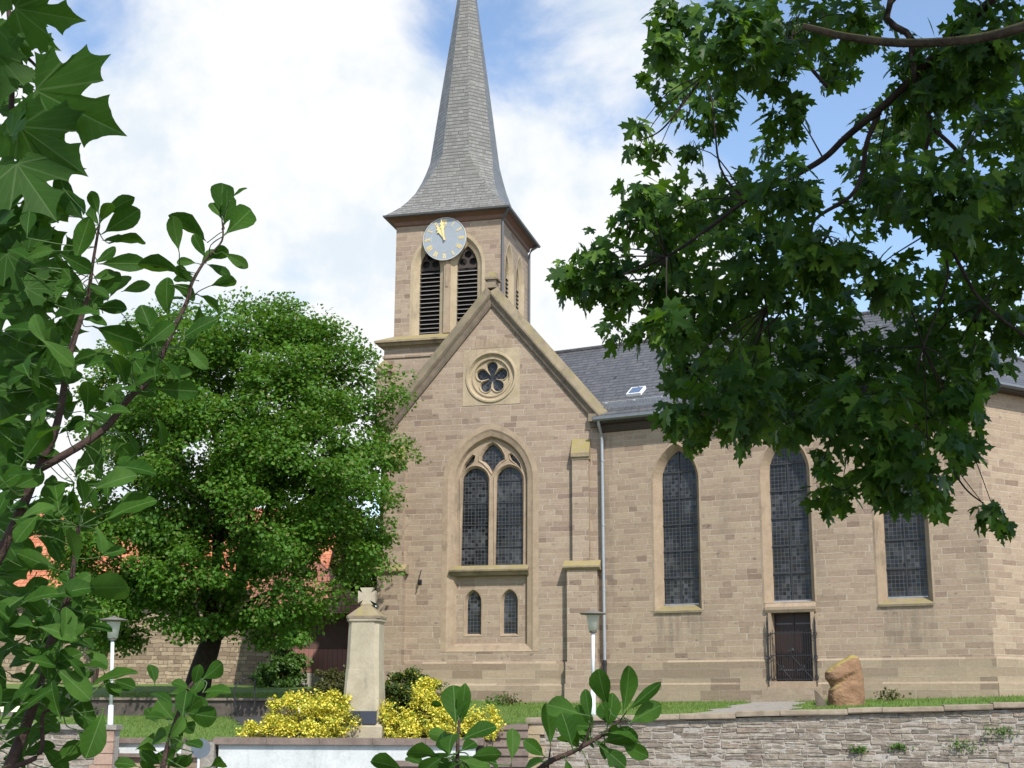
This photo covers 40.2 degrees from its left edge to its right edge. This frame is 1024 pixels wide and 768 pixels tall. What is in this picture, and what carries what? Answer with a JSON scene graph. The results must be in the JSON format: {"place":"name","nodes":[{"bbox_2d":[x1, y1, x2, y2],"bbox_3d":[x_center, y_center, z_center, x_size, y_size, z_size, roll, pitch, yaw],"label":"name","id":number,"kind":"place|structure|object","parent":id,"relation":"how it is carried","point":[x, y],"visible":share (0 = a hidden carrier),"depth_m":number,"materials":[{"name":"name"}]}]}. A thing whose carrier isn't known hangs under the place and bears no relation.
{"place":"outdoors","nodes":[
{"label":"outdoors","id":0,"kind":"place"},
{"bbox_2d":[0,712,541,767],"bbox_3d":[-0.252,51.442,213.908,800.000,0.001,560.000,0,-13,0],"label":"ground","id":1,"kind":"structure","parent":0,"point":[9,713],"depth_m":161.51,"materials":[{"name":"soil"}]},
{"bbox_2d":[0,724,122,767],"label":"garden wall","id":2,"kind":"structure","parent":1,"relation":"on","point":[107,757],"depth_m":30.48,"materials":[{"name":"stone"}]},
{"bbox_2d":[0,0,126,608],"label":"maple sapling","id":3,"kind":"object","parent":1,"relation":"on","point":[46,116],"visible":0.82,"depth_m":2.52,"materials":[{"name":"green plant"}]},
{"bbox_2d":[0,179,256,767],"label":"young tree","id":4,"kind":"object","parent":1,"relation":"on","point":[58,623],"visible":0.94,"depth_m":2.34,"materials":[{"name":"green plant"}]},
{"bbox_2d":[118,738,217,767],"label":"entrance wall","id":5,"kind":"structure","parent":1,"relation":"on","point":[127,747],"depth_m":31.25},
{"bbox_2d":[114,660,230,767],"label":"leafy shoot","id":6,"kind":"object","parent":1,"relation":"on","point":[193,705],"visible":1,"depth_m":2.17,"materials":[{"name":"green plant"}]},
{"bbox_2d":[213,737,484,767],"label":"memorial wall","id":7,"kind":"structure","parent":1,"relation":"on","point":[260,752],"depth_m":31.41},
{"bbox_2d":[370,683,520,767],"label":"leafy shoot","id":8,"kind":"object","parent":1,"relation":"on","point":[455,700],"visible":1,"depth_m":2.00,"materials":[{"name":"green plant"}]},
{"bbox_2d":[395,725,528,767],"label":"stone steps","id":9,"kind":"structure","parent":1,"relation":"on","point":[520,757],"depth_m":32.50,"materials":[{"name":"grey stone"}]},
{"bbox_2d":[523,665,661,767],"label":"leafy shoot","id":10,"kind":"object","parent":1,"relation":"on","point":[568,720],"visible":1,"depth_m":2.01,"materials":[{"name":"green plant"}]},
{"bbox_2d":[526,702,1023,767],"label":"retaining wall","id":11,"kind":"structure","parent":1,"relation":"on","point":[824,738],"depth_m":33.71,"materials":[{"name":"stone"}]},
{"bbox_2d":[847,744,868,753],"bbox_3d":[8.262,8.735,33.437,0.534,0.257,0.148,0,-13,0],"label":"wall weed","id":12,"kind":"object","parent":11,"relation":"attached to","point":[859,750],"depth_m":33.44,"materials":[{"name":"green plant"}]},
{"bbox_2d":[887,741,914,751],"bbox_3d":[9.257,8.633,33.319,0.636,0.246,0.189,0,-13,0],"label":"wall weed","id":13,"kind":"object","parent":11,"relation":"attached to","point":[898,745],"depth_m":33.31,"materials":[{"name":"green plant"}]},
{"bbox_2d":[940,738,984,753],"bbox_3d":[10.685,8.512,33.108,1.138,0.515,0.244,0,-13,0],"label":"wall weed","id":14,"kind":"object","parent":11,"relation":"attached to","point":[968,749],"depth_m":33.06,"materials":[{"name":"green plant"}]},
{"bbox_2d":[983,724,1023,739],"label":"wall weed","id":15,"kind":"object","parent":11,"relation":"attached to","point":[1000,732],"depth_m":33.00,"materials":[{"name":"green plant"}]},
{"bbox_2d":[545,0,1023,546],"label":"maple tree","id":16,"kind":"object","parent":1,"relation":"on","point":[797,392],"visible":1,"depth_m":8.36,"materials":[{"name":"green plant"}]},
{"bbox_2d":[229,714,333,736],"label":"yard path","id":17,"kind":"structure","parent":0,"point":[241,720],"depth_m":38.37,"materials":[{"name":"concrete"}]},
{"bbox_2d":[234,677,255,711],"bbox_3d":[-7.495,8.706,39.246,0.689,0.956,0.082,11,-17,-39],"label":"handrail","id":18,"kind":"object","parent":17,"relation":"on","point":[238,684],"visible":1,"depth_m":39.32,"materials":[{"name":"black metal"}]},
{"bbox_2d":[0,683,1023,739],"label":"lawn","id":19,"kind":"structure","parent":0,"point":[101,691],"depth_m":38.31,"materials":[{"name":"green plant"}]},
{"bbox_2d":[100,616,127,724],"bbox_3d":[-9.836,7.286,34.228,0.690,3.202,0.690,0,-13,0],"label":"street lamp","id":20,"kind":"object","parent":19,"relation":"on","point":[113,622],"visible":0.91,"depth_m":34.35,"materials":[{"name":"white metal"}]},
{"bbox_2d":[20,697,297,716],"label":"terrace wall","id":21,"kind":"structure","parent":19,"relation":"on","point":[224,707],"depth_m":39.93,"materials":[{"name":"stone"}]},
{"bbox_2d":[0,508,342,702],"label":"house","id":22,"kind":"structure","parent":19,"relation":"on","point":[171,662],"depth_m":54.99,"materials":[{"name":"beige stone"}]},
{"bbox_2d":[88,611,107,682],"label":"wall ivy","id":23,"kind":"object","parent":22,"relation":"attached to","point":[95,675],"depth_m":54.47,"materials":[{"name":"green plant"}]},
{"bbox_2d":[34,286,424,696],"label":"tree","id":24,"kind":"object","parent":19,"relation":"on","point":[256,460],"visible":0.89,"depth_m":40.23,"materials":[{"name":"green plant"}]},
{"bbox_2d":[246,636,313,687],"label":"ivy bush","id":25,"kind":"object","parent":19,"relation":"on","point":[284,668],"visible":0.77,"depth_m":51.18,"materials":[{"name":"green plant"}]},
{"bbox_2d":[249,548,361,686],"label":"barn","id":26,"kind":"structure","parent":19,"relation":"on","point":[328,650],"depth_m":52.53,"materials":[{"name":"tile"}]},
{"bbox_2d":[293,649,346,672],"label":"door","id":27,"kind":"structure","parent":26,"relation":"in","point":[323,659],"depth_m":52.36,"materials":[{"name":"brown wood"}]},
{"bbox_2d":[302,664,346,723],"bbox_3d":[-4.572,8.027,35.893,1.525,1.686,1.453,8,-15,-31],"label":"bronze bush","id":28,"kind":"object","parent":19,"relation":"on","point":[333,681],"visible":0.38,"depth_m":35.79,"materials":[{"name":"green plant"}]},
{"bbox_2d":[328,503,379,607],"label":"tree","id":29,"kind":"object","parent":19,"relation":"on","point":[333,565],"visible":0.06,"depth_m":58.69,"materials":[{"name":"green plant"}]},
{"bbox_2d":[385,665,449,724],"bbox_3d":[-2.657,7.936,35.252,2.207,1.720,1.672,0,-13,0],"label":"green bush","id":30,"kind":"object","parent":19,"relation":"on","point":[397,690],"visible":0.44,"depth_m":35.06,"materials":[{"name":"green plant"}]},
{"bbox_2d":[484,693,508,705],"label":"weed clump","id":31,"kind":"object","parent":19,"relation":"on","point":[497,700],"visible":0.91,"depth_m":41.60,"materials":[{"name":"green plant"}]},
{"bbox_2d":[498,691,525,705],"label":"weed clump","id":32,"kind":"object","parent":19,"relation":"on","point":[508,699],"visible":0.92,"depth_m":41.54,"materials":[{"name":"green plant"}]},
{"bbox_2d":[580,610,605,721],"bbox_3d":[2.104,7.389,36.169,0.690,3.090,0.690,0,-13,0],"label":"street lamp","id":33,"kind":"object","parent":19,"relation":"on","point":[593,618],"visible":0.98,"depth_m":36.29,"materials":[{"name":"white metal"}]},
{"bbox_2d":[373,0,1023,721],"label":"church","id":34,"kind":"structure","parent":19,"relation":"on","point":[549,494],"depth_m":42.99,"materials":[{"name":"stone"}]},
{"bbox_2d":[463,588,482,636],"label":"lancet window","id":35,"kind":"structure","parent":34,"relation":"in","point":[473,602],"depth_m":43.97,"materials":[{"name":"stone"}]},
{"bbox_2d":[440,424,538,651],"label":"window","id":36,"kind":"structure","parent":34,"relation":"in","point":[490,502],"depth_m":44.29,"materials":[{"name":"stone"}]},
{"bbox_2d":[463,347,519,405],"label":"rose window","id":37,"kind":"structure","parent":34,"relation":"in","point":[490,376],"depth_m":45.33,"materials":[{"name":"stone"}]},
{"bbox_2d":[500,587,518,635],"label":"lancet window","id":38,"kind":"structure","parent":34,"relation":"in","point":[509,599],"depth_m":43.68,"materials":[{"name":"stone"}]},
{"bbox_2d":[651,442,703,613],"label":"window","id":39,"kind":"structure","parent":34,"relation":"in","point":[677,559],"depth_m":42.27,"materials":[{"name":"glass"}]},
{"bbox_2d":[758,445,816,602],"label":"window","id":40,"kind":"structure","parent":34,"relation":"in","point":[788,562],"depth_m":40.69,"materials":[{"name":"glass"}]},
{"bbox_2d":[774,613,812,680],"bbox_3d":[8.049,7.485,39.841,1.140,1.900,0.164,-7,-15,28],"label":"door","id":41,"kind":"structure","parent":34,"relation":"in","point":[793,621],"depth_m":39.89,"materials":[{"name":"brown wood"}]},
{"bbox_2d":[871,439,935,606],"bbox_3d":[10.896,3.591,39.104,1.600,5.200,0.460,-7,-15,28],"label":"window","id":42,"kind":"structure","parent":34,"relation":"in","point":[903,553],"depth_m":38.93,"materials":[{"name":"glass"}]},
{"bbox_2d":[814,690,827,706],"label":"stone slab","id":43,"kind":"structure","parent":19,"relation":"on","point":[819,700],"depth_m":35.80,"materials":[{"name":"beige stone"}]},
{"bbox_2d":[825,655,864,705],"bbox_3d":[8.577,7.749,36.194,1.001,1.442,0.732,0,-13,0],"label":"boulder","id":44,"kind":"object","parent":19,"relation":"on","point":[844,678],"visible":0.86,"depth_m":35.94,"materials":[{"name":"brown stone"}]},
{"bbox_2d":[873,687,911,701],"bbox_3d":[10.078,8.266,36.972,0.992,0.538,0.421,0,-13,0],"label":"weed clump","id":45,"kind":"object","parent":19,"relation":"on","point":[892,692],"visible":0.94,"depth_m":36.99,"materials":[{"name":"green plant"}]},
{"bbox_2d":[0,0,1023,712],"label":"sky","id":46,"kind":"structure","parent":0,"point":[325,111],"materials":[{"name":"white"}]},
{"bbox_2d":[700,701,804,712],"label":"path","id":47,"kind":"structure","parent":0,"point":[786,705],"depth_m":36.61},
{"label":"bed soil","id":48,"kind":"structure","parent":0,"visible":0},
{"bbox_2d":[235,686,361,737],"bbox_3d":[-4.927,7.749,32.593,2.814,1.413,1.345,-2,-13,9],"label":"yellow bush","id":49,"kind":"object","parent":48,"relation":"on","point":[296,723],"visible":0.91,"depth_m":32.50,"materials":[{"name":"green plant"}]},
{"bbox_2d":[337,587,391,737],"bbox_3d":[-3.513,6.745,33.540,1.160,3.700,1.000,-2,-13,10],"label":"memorial","id":50,"kind":"object","parent":48,"relation":"on","point":[364,686],"visible":0.93,"depth_m":33.24,"materials":[{"name":"stone"}]},
{"bbox_2d":[377,676,505,740],"bbox_3d":[-1.702,7.757,33.059,3.139,1.700,1.556,0,-13,0],"label":"yellow bush","id":51,"kind":"object","parent":48,"relation":"on","point":[405,726],"visible":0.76,"depth_m":32.89,"materials":[{"name":"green plant"}]},
{"label":"street","id":52,"kind":"structure","parent":0,"visible":0},
{"bbox_2d":[191,738,209,767],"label":"traffic sign","id":53,"kind":"object","parent":52,"relation":"on","point":[202,752],"visible":0.8,"depth_m":28.98,"materials":[{"name":"grey metal"}]}
]}

